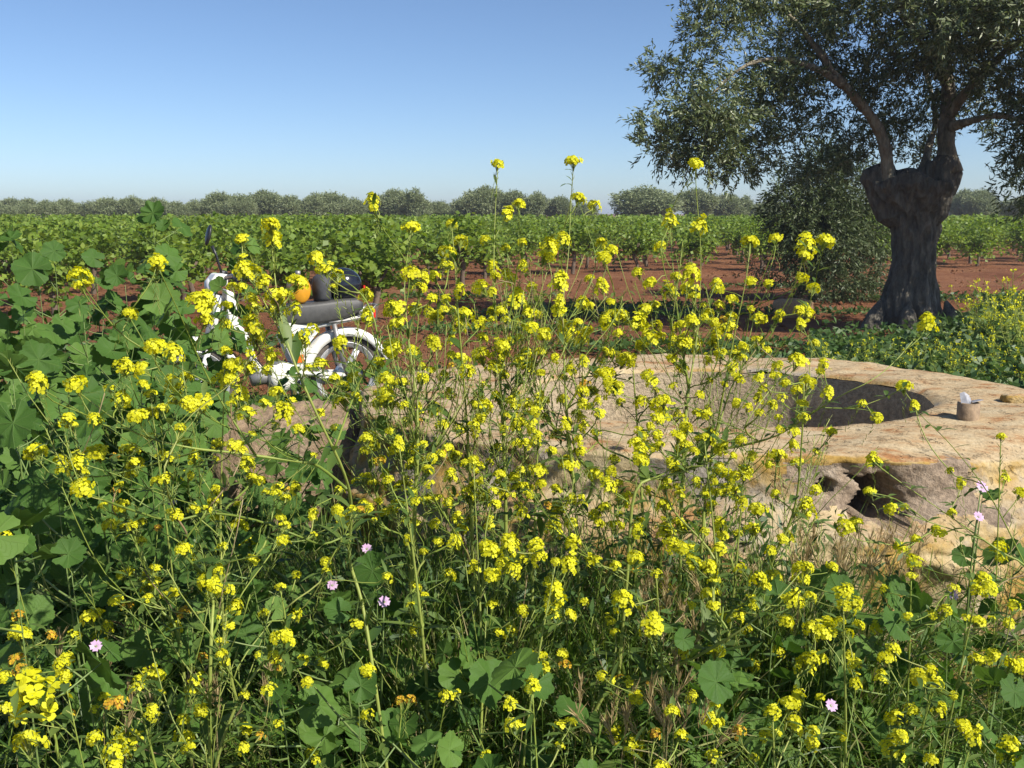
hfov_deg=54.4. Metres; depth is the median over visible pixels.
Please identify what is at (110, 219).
grapevine
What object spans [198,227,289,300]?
grapevine
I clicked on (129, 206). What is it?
olive tree
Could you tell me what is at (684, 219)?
grapevine
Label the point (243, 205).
olive tree
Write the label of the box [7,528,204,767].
mallow plant
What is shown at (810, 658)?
mustard plant
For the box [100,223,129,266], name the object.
grapevine
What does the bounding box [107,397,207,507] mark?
mallow plant
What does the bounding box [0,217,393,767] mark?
mustard plant
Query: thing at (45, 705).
mustard plant
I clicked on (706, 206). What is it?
olive tree
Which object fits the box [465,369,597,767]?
mustard plant
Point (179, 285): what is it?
mallow plant
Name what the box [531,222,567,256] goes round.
grapevine
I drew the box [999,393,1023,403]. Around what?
curb stone
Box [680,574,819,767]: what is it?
mallow plant
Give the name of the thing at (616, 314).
mustard plant
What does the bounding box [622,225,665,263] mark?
grapevine
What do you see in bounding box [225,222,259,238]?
grapevine
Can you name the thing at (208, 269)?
grapevine
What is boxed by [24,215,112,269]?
grapevine
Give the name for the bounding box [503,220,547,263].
grapevine
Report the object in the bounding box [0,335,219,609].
mallow plant
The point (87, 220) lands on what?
grapevine
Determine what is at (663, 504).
mustard plant
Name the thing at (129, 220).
grapevine
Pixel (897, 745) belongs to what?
mustard plant
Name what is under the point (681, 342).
mustard plant
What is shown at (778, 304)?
sandstone block
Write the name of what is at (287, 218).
grapevine
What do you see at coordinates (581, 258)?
grapevine
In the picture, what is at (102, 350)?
mallow plant
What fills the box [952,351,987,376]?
mustard plant
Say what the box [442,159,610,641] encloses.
mustard plant
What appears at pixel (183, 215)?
grapevine
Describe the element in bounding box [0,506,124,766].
mallow plant
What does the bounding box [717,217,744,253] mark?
grapevine
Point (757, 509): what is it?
mustard plant
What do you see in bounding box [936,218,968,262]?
grapevine
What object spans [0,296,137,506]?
mallow plant
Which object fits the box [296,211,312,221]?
grapevine
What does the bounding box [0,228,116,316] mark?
grapevine
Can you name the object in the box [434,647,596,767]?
mallow plant
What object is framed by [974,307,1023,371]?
mustard plant
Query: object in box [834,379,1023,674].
mustard plant
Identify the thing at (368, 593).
undergrowth
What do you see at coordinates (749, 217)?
grapevine
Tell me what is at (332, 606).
mallow plant
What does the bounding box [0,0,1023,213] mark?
sky
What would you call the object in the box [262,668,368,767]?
mallow plant
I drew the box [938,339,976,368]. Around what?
mustard plant
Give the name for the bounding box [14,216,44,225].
grapevine
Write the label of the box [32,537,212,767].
mallow plant
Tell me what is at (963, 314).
mustard plant
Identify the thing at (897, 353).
mustard plant
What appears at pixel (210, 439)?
mallow plant
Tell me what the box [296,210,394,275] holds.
grapevine
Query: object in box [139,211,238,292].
grapevine
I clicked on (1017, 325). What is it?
mustard plant
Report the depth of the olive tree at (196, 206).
74.82 m
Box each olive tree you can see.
[0,196,19,205]
[0,203,18,217]
[11,200,34,216]
[13,197,38,215]
[27,198,64,218]
[55,197,81,216]
[73,200,94,217]
[91,196,120,216]
[113,194,145,215]
[136,196,168,216]
[165,200,192,216]
[184,197,204,216]
[200,190,236,216]
[222,193,258,218]
[240,189,282,215]
[277,194,307,216]
[300,192,326,215]
[319,189,349,218]
[335,196,368,215]
[362,193,385,215]
[379,187,403,216]
[394,186,434,216]
[429,200,453,215]
[447,200,461,216]
[450,192,473,215]
[462,184,508,216]
[493,188,528,215]
[521,191,548,216]
[543,194,572,217]
[571,202,598,217]
[608,184,689,217]
[616,0,1023,330]
[676,186,721,215]
[712,191,749,216]
[733,119,891,305]
[736,195,754,214]
[749,203,776,216]
[949,188,974,216]
[959,188,999,216]
[995,199,1009,217]
[1001,195,1023,215]
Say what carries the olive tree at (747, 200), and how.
on the ground at (946, 276)
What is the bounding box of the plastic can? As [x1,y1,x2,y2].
[286,271,310,303]
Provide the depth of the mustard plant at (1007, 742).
1.59 m
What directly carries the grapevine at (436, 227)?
on the ground at (946, 276)
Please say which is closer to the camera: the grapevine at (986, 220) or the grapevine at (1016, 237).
the grapevine at (1016, 237)
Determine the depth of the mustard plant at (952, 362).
7.89 m
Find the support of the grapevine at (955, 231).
on the ground at (946, 276)
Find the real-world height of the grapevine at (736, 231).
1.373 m
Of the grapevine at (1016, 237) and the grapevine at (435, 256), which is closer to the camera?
the grapevine at (435, 256)
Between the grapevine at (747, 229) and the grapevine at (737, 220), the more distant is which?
the grapevine at (737, 220)
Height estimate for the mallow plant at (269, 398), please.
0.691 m
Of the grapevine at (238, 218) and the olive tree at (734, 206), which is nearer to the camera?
the grapevine at (238, 218)
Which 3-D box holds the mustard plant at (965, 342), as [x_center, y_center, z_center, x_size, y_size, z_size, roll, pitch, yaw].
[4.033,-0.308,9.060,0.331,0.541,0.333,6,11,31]
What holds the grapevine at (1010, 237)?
on the ground at (946, 276)
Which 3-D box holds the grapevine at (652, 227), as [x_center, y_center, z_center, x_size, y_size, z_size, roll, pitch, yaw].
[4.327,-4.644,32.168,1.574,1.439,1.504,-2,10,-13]
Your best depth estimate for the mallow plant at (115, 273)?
3.63 m
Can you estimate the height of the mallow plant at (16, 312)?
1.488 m
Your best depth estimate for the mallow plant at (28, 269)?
3.30 m
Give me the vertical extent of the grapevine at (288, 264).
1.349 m
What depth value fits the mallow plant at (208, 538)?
2.26 m
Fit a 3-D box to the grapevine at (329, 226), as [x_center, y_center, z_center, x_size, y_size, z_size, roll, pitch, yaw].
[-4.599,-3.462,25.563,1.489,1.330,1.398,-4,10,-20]
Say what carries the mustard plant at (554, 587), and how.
on the ground at (946, 276)
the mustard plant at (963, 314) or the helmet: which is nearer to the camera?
the helmet
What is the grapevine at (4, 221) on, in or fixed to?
on the ground at (946, 276)
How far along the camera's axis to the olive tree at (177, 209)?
74.00 m
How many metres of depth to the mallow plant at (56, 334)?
3.02 m
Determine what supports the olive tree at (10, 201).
on the ground at (946, 276)
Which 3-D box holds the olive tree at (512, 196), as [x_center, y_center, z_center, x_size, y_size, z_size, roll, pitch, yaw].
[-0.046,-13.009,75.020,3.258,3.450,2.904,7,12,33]
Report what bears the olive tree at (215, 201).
on the ground at (946, 276)
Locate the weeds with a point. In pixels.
(839, 342)
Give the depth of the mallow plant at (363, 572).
2.00 m
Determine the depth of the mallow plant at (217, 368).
4.48 m
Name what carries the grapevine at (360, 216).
on the ground at (946, 276)
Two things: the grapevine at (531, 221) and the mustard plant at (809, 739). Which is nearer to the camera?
the mustard plant at (809, 739)
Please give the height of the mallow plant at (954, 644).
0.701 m
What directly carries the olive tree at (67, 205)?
on the ground at (946, 276)
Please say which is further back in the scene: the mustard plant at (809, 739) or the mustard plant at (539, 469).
the mustard plant at (539, 469)
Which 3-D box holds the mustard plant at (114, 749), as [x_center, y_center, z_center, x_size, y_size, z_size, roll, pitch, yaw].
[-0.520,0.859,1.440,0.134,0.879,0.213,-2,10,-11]
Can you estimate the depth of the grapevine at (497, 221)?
30.66 m
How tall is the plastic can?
0.235 m
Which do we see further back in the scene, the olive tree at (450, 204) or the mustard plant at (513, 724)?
the olive tree at (450, 204)
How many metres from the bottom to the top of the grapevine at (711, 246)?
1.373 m
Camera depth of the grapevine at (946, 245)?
32.19 m
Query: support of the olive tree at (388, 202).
on the ground at (946, 276)
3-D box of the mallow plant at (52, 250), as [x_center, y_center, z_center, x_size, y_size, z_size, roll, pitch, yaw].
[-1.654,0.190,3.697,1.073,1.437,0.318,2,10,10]
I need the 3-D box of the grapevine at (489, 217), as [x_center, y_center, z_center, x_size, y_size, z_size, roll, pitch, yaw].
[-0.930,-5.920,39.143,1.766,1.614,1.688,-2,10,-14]
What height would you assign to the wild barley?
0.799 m
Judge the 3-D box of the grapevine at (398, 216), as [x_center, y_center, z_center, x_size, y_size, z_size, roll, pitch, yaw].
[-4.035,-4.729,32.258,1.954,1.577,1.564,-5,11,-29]
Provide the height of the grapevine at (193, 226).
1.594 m
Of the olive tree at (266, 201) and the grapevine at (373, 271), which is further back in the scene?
the olive tree at (266, 201)
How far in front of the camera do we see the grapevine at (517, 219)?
37.45 m
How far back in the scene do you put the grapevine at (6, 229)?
19.96 m
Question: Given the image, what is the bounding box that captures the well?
[332,353,1023,719]
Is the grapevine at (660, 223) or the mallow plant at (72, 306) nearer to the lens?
the mallow plant at (72, 306)
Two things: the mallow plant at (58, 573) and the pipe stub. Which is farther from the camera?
the pipe stub
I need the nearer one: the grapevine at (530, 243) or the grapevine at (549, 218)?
the grapevine at (530, 243)
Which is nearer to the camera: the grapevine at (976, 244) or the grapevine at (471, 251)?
the grapevine at (471, 251)
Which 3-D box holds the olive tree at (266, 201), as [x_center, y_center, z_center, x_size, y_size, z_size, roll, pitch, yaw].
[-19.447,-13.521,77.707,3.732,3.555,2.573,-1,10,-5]
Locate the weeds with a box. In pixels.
[57,281,1023,388]
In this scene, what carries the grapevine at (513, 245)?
on the ground at (946, 276)
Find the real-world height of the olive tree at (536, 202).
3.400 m
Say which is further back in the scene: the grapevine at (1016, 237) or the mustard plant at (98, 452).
the grapevine at (1016, 237)
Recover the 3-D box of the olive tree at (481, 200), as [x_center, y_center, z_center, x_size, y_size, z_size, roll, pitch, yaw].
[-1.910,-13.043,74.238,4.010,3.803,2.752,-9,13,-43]
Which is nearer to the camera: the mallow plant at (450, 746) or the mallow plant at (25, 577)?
the mallow plant at (450, 746)
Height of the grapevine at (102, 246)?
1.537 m
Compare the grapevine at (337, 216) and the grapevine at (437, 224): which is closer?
the grapevine at (437, 224)
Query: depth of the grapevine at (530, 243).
26.92 m
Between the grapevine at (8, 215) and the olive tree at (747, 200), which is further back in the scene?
the olive tree at (747, 200)
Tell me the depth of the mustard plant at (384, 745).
1.67 m
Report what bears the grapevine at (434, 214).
on the ground at (946, 276)
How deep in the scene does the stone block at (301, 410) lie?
3.66 m
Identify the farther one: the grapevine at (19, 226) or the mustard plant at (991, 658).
the grapevine at (19, 226)
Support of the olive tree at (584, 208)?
on the ground at (946, 276)
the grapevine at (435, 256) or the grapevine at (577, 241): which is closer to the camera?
the grapevine at (435, 256)
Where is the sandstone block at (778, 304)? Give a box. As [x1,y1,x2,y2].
[772,298,813,317]
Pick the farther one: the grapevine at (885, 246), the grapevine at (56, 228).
the grapevine at (885, 246)
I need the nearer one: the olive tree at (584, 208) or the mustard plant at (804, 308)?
the mustard plant at (804, 308)
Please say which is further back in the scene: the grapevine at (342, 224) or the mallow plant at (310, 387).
the grapevine at (342, 224)
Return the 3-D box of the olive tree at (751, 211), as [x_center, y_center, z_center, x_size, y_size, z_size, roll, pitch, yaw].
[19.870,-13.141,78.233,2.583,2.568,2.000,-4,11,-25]
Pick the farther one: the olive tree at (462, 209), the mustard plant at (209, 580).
the olive tree at (462, 209)
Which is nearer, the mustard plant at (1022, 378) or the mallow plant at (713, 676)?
the mallow plant at (713, 676)
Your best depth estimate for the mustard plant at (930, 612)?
1.98 m
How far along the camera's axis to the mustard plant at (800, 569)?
1.83 m
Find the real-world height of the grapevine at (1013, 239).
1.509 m
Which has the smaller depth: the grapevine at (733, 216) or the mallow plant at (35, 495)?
the mallow plant at (35, 495)
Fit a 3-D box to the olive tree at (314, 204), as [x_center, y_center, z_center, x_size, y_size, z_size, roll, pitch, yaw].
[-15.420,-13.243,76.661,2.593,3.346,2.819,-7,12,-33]
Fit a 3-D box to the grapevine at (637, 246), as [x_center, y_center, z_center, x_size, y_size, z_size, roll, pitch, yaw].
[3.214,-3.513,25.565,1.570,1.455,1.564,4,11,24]
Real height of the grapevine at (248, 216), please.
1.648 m
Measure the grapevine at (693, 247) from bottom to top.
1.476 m
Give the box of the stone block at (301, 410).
[207,398,360,565]
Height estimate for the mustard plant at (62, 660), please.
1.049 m
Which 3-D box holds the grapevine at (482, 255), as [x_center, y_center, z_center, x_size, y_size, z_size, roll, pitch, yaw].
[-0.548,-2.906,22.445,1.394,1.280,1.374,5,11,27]
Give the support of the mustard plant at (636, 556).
on the ground at (946, 276)
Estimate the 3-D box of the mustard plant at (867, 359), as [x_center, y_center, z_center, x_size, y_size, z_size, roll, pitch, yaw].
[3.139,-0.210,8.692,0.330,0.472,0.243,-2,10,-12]
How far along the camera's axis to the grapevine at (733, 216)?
41.62 m
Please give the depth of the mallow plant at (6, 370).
2.37 m
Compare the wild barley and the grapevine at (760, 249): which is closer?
the wild barley
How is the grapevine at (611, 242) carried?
on the ground at (946, 276)
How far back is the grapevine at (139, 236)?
16.92 m
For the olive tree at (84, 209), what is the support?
on the ground at (946, 276)
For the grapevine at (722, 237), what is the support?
on the ground at (946, 276)
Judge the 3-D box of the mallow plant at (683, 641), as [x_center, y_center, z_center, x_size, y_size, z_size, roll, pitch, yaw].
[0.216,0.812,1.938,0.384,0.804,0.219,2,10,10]
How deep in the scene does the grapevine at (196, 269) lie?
14.98 m
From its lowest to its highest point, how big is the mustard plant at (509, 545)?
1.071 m
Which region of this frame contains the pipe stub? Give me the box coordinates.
[956,392,981,420]
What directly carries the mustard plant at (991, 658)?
on the ground at (946, 276)
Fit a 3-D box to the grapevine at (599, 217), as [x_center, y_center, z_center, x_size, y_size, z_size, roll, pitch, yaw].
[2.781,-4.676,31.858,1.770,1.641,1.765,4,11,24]
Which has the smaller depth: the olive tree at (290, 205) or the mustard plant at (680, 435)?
the mustard plant at (680, 435)
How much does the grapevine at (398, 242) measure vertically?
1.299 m
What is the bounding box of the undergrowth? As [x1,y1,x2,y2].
[0,391,1023,767]
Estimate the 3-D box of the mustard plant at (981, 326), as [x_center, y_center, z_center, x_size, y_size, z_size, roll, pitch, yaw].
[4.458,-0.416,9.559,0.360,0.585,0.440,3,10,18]
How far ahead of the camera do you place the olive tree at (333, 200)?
77.33 m
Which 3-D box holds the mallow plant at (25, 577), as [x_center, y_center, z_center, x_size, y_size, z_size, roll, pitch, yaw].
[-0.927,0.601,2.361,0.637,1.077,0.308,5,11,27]
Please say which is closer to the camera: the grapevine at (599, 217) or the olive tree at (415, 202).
the grapevine at (599, 217)
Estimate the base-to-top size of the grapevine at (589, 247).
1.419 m
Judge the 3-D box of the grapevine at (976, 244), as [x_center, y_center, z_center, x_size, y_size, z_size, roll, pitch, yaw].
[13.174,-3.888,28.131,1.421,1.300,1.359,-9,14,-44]
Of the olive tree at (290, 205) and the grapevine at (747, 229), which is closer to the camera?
the grapevine at (747, 229)
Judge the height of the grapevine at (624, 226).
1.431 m
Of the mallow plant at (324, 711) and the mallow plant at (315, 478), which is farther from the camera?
the mallow plant at (315, 478)
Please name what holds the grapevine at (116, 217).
on the ground at (946, 276)
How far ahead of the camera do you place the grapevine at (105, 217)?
35.63 m
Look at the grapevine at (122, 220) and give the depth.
27.78 m
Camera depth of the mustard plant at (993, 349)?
8.07 m
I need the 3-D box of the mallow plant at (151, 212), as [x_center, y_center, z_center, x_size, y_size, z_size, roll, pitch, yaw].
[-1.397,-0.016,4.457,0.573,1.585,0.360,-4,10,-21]
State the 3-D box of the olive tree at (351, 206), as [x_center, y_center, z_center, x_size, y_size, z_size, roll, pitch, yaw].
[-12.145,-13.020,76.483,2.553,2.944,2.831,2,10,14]
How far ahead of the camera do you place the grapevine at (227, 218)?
38.75 m
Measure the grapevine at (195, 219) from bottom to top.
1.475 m
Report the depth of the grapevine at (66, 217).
41.20 m
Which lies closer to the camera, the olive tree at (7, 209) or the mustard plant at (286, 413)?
the mustard plant at (286, 413)
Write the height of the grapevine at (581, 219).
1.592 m
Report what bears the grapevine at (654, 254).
on the ground at (946, 276)
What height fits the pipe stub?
0.105 m
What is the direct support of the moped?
on the ground at (946, 276)
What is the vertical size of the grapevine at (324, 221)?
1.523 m
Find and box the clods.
[1,260,1023,396]
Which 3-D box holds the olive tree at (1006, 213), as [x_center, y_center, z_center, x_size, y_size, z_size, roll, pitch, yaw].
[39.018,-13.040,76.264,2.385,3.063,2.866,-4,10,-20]
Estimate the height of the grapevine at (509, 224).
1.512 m
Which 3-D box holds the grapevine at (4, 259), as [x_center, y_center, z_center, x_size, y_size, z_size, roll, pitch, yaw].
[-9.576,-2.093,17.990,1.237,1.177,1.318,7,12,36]
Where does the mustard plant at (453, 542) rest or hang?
on the ground at (946, 276)
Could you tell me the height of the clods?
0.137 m
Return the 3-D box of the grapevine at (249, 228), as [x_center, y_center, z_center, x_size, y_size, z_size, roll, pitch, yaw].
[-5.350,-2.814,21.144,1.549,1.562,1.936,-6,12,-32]
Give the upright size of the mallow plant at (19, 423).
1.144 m
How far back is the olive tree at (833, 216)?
16.91 m
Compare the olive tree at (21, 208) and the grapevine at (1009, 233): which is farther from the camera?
the olive tree at (21, 208)
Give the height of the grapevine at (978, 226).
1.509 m
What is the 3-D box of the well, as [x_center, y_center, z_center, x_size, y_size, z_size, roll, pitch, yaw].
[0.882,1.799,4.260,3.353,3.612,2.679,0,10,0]
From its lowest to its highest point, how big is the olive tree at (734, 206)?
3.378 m
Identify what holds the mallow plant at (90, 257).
on the ground at (946, 276)
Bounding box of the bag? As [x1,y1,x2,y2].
[312,274,330,301]
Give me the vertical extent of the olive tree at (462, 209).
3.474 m
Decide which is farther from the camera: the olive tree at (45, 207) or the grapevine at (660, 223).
the olive tree at (45, 207)
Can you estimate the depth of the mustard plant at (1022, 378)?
7.35 m
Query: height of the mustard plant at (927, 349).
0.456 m
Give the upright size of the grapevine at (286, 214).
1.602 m
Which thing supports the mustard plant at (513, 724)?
on the ground at (946, 276)
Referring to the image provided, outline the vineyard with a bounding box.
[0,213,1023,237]
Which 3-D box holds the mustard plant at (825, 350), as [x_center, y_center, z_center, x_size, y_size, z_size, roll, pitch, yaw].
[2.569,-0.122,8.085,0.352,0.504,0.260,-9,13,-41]
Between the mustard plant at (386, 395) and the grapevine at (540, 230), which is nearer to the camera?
the mustard plant at (386, 395)
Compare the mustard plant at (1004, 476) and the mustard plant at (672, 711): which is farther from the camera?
the mustard plant at (1004, 476)
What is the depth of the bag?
7.33 m
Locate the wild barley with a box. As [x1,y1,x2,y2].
[54,518,931,767]
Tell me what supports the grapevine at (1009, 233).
on the ground at (946, 276)
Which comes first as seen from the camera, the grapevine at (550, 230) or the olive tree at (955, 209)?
the grapevine at (550, 230)
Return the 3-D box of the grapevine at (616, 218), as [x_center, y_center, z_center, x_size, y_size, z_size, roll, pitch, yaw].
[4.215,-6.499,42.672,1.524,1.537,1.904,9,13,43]
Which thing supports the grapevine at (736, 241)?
on the ground at (946, 276)
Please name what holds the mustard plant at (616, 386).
on the ground at (946, 276)
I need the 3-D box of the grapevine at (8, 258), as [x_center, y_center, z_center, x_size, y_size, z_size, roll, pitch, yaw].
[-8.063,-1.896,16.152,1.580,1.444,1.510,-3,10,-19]
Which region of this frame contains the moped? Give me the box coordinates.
[176,225,386,398]
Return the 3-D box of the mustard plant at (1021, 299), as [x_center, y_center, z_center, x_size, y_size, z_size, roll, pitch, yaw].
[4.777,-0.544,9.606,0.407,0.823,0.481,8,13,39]
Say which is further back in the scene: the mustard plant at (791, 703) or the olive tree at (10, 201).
the olive tree at (10, 201)
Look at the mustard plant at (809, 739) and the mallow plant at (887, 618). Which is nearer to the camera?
the mustard plant at (809, 739)
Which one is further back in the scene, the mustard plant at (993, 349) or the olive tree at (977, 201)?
the olive tree at (977, 201)
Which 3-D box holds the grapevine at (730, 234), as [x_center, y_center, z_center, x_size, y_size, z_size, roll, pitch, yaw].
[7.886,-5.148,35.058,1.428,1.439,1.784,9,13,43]
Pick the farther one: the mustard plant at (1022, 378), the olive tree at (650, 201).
the olive tree at (650, 201)
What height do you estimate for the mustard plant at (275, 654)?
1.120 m
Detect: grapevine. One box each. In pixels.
[0,213,21,225]
[0,216,22,250]
[0,219,57,275]
[0,222,65,294]
[0,225,18,253]
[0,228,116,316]
[2,241,29,287]
[10,216,73,250]
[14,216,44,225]
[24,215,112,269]
[48,213,77,222]
[49,215,75,227]
[58,216,129,293]
[74,217,99,226]
[91,214,121,224]
[93,216,123,229]
[99,212,130,223]
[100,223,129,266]
[101,216,140,263]
[108,215,139,237]
[109,225,144,279]
[110,218,203,282]
[127,213,203,262]
[129,218,241,299]
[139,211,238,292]
[180,214,205,221]
[181,220,230,272]
[183,220,223,270]
[185,217,212,226]
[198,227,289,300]
[213,213,246,242]
[213,214,241,225]
[220,214,297,273]
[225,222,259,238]
[239,229,333,302]
[241,213,267,226]
[247,213,337,275]
[248,213,309,236]
[249,217,305,238]
[292,211,360,275]
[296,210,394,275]
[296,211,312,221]
[299,216,340,226]
[314,221,436,323]
[318,223,358,260]
[327,213,348,225]
[338,217,422,265]
[340,213,406,260]
[366,214,416,230]
[372,226,408,270]
[393,223,425,255]
[395,217,450,273]
[402,225,466,280]
[407,217,446,253]
[418,211,511,284]
[421,213,451,217]
[429,216,443,240]
[469,227,510,278]
[476,225,526,275]
[477,213,502,228]
[484,219,513,239]
[499,224,546,262]
[500,214,533,228]
[500,216,535,236]
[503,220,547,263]
[520,215,547,229]
[520,218,540,227]
[523,221,557,250]
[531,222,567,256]
[539,214,606,273]
[545,216,568,228]
[557,213,589,224]
[560,221,616,269]
[574,225,597,262]
[575,212,626,250]
[587,219,621,245]
[599,214,629,245]
[601,215,630,239]
[607,220,667,266]
[615,218,672,266]
[616,218,649,256]
[622,218,671,254]
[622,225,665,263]
[625,215,656,238]
[633,216,671,242]
[661,218,722,265]
[670,216,707,247]
[671,225,717,261]
[672,212,699,225]
[678,222,733,265]
[705,213,736,246]
[708,215,741,248]
[714,217,750,254]
[715,225,729,250]
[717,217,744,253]
[717,218,758,262]
[725,221,759,255]
[736,221,784,271]
[738,220,788,266]
[745,215,764,223]
[858,220,891,267]
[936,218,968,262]
[940,221,963,258]
[943,220,960,253]
[945,216,1009,263]
[953,224,1008,265]
[957,212,1012,258]
[960,214,991,227]
[986,221,1010,249]
[994,217,1023,261]
[996,216,1021,255]
[999,217,1019,249]
[1006,221,1023,251]
[1013,229,1023,261]
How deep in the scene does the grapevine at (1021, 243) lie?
28.34 m
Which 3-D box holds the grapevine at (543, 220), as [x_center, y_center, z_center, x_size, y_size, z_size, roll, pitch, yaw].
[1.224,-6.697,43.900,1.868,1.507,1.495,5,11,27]
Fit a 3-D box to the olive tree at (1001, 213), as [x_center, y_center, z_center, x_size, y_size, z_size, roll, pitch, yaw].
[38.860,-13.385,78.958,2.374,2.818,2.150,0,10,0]
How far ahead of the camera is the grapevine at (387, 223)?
19.71 m
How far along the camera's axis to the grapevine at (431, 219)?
23.77 m
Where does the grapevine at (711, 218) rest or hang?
on the ground at (946, 276)
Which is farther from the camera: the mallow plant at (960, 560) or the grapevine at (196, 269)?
the grapevine at (196, 269)
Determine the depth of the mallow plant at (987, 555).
2.31 m
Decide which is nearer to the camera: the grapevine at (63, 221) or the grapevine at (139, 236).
the grapevine at (139, 236)
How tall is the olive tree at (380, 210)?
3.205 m
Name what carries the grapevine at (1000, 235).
on the ground at (946, 276)
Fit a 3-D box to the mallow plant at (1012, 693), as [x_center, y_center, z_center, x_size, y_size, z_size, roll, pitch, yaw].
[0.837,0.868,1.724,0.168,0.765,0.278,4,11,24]
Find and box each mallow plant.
[0,225,127,471]
[0,240,194,403]
[0,252,212,455]
[0,283,203,533]
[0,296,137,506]
[0,318,184,533]
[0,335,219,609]
[0,336,194,626]
[0,350,79,735]
[0,398,129,763]
[0,462,146,767]
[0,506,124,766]
[1,419,215,749]
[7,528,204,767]
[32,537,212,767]
[50,400,275,744]
[52,248,233,459]
[55,511,254,764]
[88,258,197,445]
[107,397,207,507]
[108,262,209,508]
[132,200,259,511]
[141,219,194,362]
[143,316,239,454]
[151,365,345,595]
[200,410,221,455]
[217,496,371,761]
[220,395,286,415]
[225,590,400,767]
[255,662,410,767]
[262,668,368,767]
[273,361,389,413]
[343,551,512,767]
[392,729,463,767]
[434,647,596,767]
[519,621,728,767]
[671,659,837,767]
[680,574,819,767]
[770,563,963,767]
[803,593,960,767]
[883,537,1023,761]
[913,628,1020,767]
[930,481,1023,745]
[970,665,1023,767]
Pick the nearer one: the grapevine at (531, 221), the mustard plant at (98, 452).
the mustard plant at (98, 452)
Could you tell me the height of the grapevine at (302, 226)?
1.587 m
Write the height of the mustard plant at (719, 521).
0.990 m
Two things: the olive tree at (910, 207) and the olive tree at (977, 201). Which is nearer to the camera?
the olive tree at (910, 207)
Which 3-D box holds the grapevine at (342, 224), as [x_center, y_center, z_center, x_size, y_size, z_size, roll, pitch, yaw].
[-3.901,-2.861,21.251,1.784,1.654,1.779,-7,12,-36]
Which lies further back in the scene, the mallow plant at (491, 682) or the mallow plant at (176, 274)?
the mallow plant at (176, 274)
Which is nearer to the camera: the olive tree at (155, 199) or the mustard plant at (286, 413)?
the mustard plant at (286, 413)
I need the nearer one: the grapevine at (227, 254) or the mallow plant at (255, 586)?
the mallow plant at (255, 586)
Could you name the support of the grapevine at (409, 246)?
on the ground at (946, 276)
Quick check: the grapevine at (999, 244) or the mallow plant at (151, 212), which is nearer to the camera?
the mallow plant at (151, 212)
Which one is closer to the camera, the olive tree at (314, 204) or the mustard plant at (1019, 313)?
the mustard plant at (1019, 313)
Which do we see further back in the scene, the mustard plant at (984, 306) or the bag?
the mustard plant at (984, 306)
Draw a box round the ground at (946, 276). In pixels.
[0,214,1023,598]
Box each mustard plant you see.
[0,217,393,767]
[0,530,87,767]
[0,666,84,767]
[30,368,215,767]
[59,349,301,767]
[69,729,131,767]
[88,667,195,767]
[143,501,392,767]
[178,343,378,767]
[261,191,478,739]
[293,689,458,767]
[295,218,586,704]
[327,434,537,767]
[423,454,547,759]
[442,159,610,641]
[453,673,581,767]
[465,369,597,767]
[495,155,666,673]
[521,311,939,767]
[522,550,603,767]
[554,325,687,663]
[554,526,862,767]
[584,157,765,671]
[591,549,706,767]
[603,420,754,759]
[615,469,781,747]
[617,695,694,767]
[629,230,835,657]
[668,335,878,696]
[700,695,805,767]
[789,721,847,767]
[790,600,867,767]
[808,338,852,359]
[826,348,867,361]
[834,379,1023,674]
[851,333,893,363]
[853,583,1023,767]
[869,571,960,767]
[873,642,971,767]
[882,337,918,365]
[896,346,923,369]
[899,337,941,367]
[929,343,965,372]
[938,320,974,364]
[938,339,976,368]
[949,279,1005,330]
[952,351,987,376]
[958,312,997,351]
[962,291,1011,365]
[962,723,1021,767]
[967,278,1004,332]
[970,432,1023,760]
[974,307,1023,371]
[980,330,1023,382]
[981,286,1023,352]
[988,344,1023,382]
[994,269,1023,355]
[996,296,1023,354]
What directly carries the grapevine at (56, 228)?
on the ground at (946, 276)
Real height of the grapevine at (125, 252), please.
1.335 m
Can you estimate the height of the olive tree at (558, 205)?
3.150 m
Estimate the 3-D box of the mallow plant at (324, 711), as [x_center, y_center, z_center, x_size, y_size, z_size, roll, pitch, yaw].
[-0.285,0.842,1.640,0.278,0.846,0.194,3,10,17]
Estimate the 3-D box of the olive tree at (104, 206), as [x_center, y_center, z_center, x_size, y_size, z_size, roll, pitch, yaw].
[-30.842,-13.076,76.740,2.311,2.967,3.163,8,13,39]
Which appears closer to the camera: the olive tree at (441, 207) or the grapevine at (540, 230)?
the grapevine at (540, 230)
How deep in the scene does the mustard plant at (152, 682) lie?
1.64 m
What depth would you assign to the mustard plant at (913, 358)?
7.99 m
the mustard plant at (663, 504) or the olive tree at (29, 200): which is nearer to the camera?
the mustard plant at (663, 504)
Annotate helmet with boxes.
[329,268,364,298]
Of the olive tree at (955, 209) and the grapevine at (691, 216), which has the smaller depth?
the grapevine at (691, 216)
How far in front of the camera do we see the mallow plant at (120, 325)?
3.18 m
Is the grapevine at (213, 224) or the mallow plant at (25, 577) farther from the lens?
the grapevine at (213, 224)
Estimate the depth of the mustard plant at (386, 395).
2.05 m
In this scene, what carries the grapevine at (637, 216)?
on the ground at (946, 276)
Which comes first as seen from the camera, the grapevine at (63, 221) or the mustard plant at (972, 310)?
the mustard plant at (972, 310)

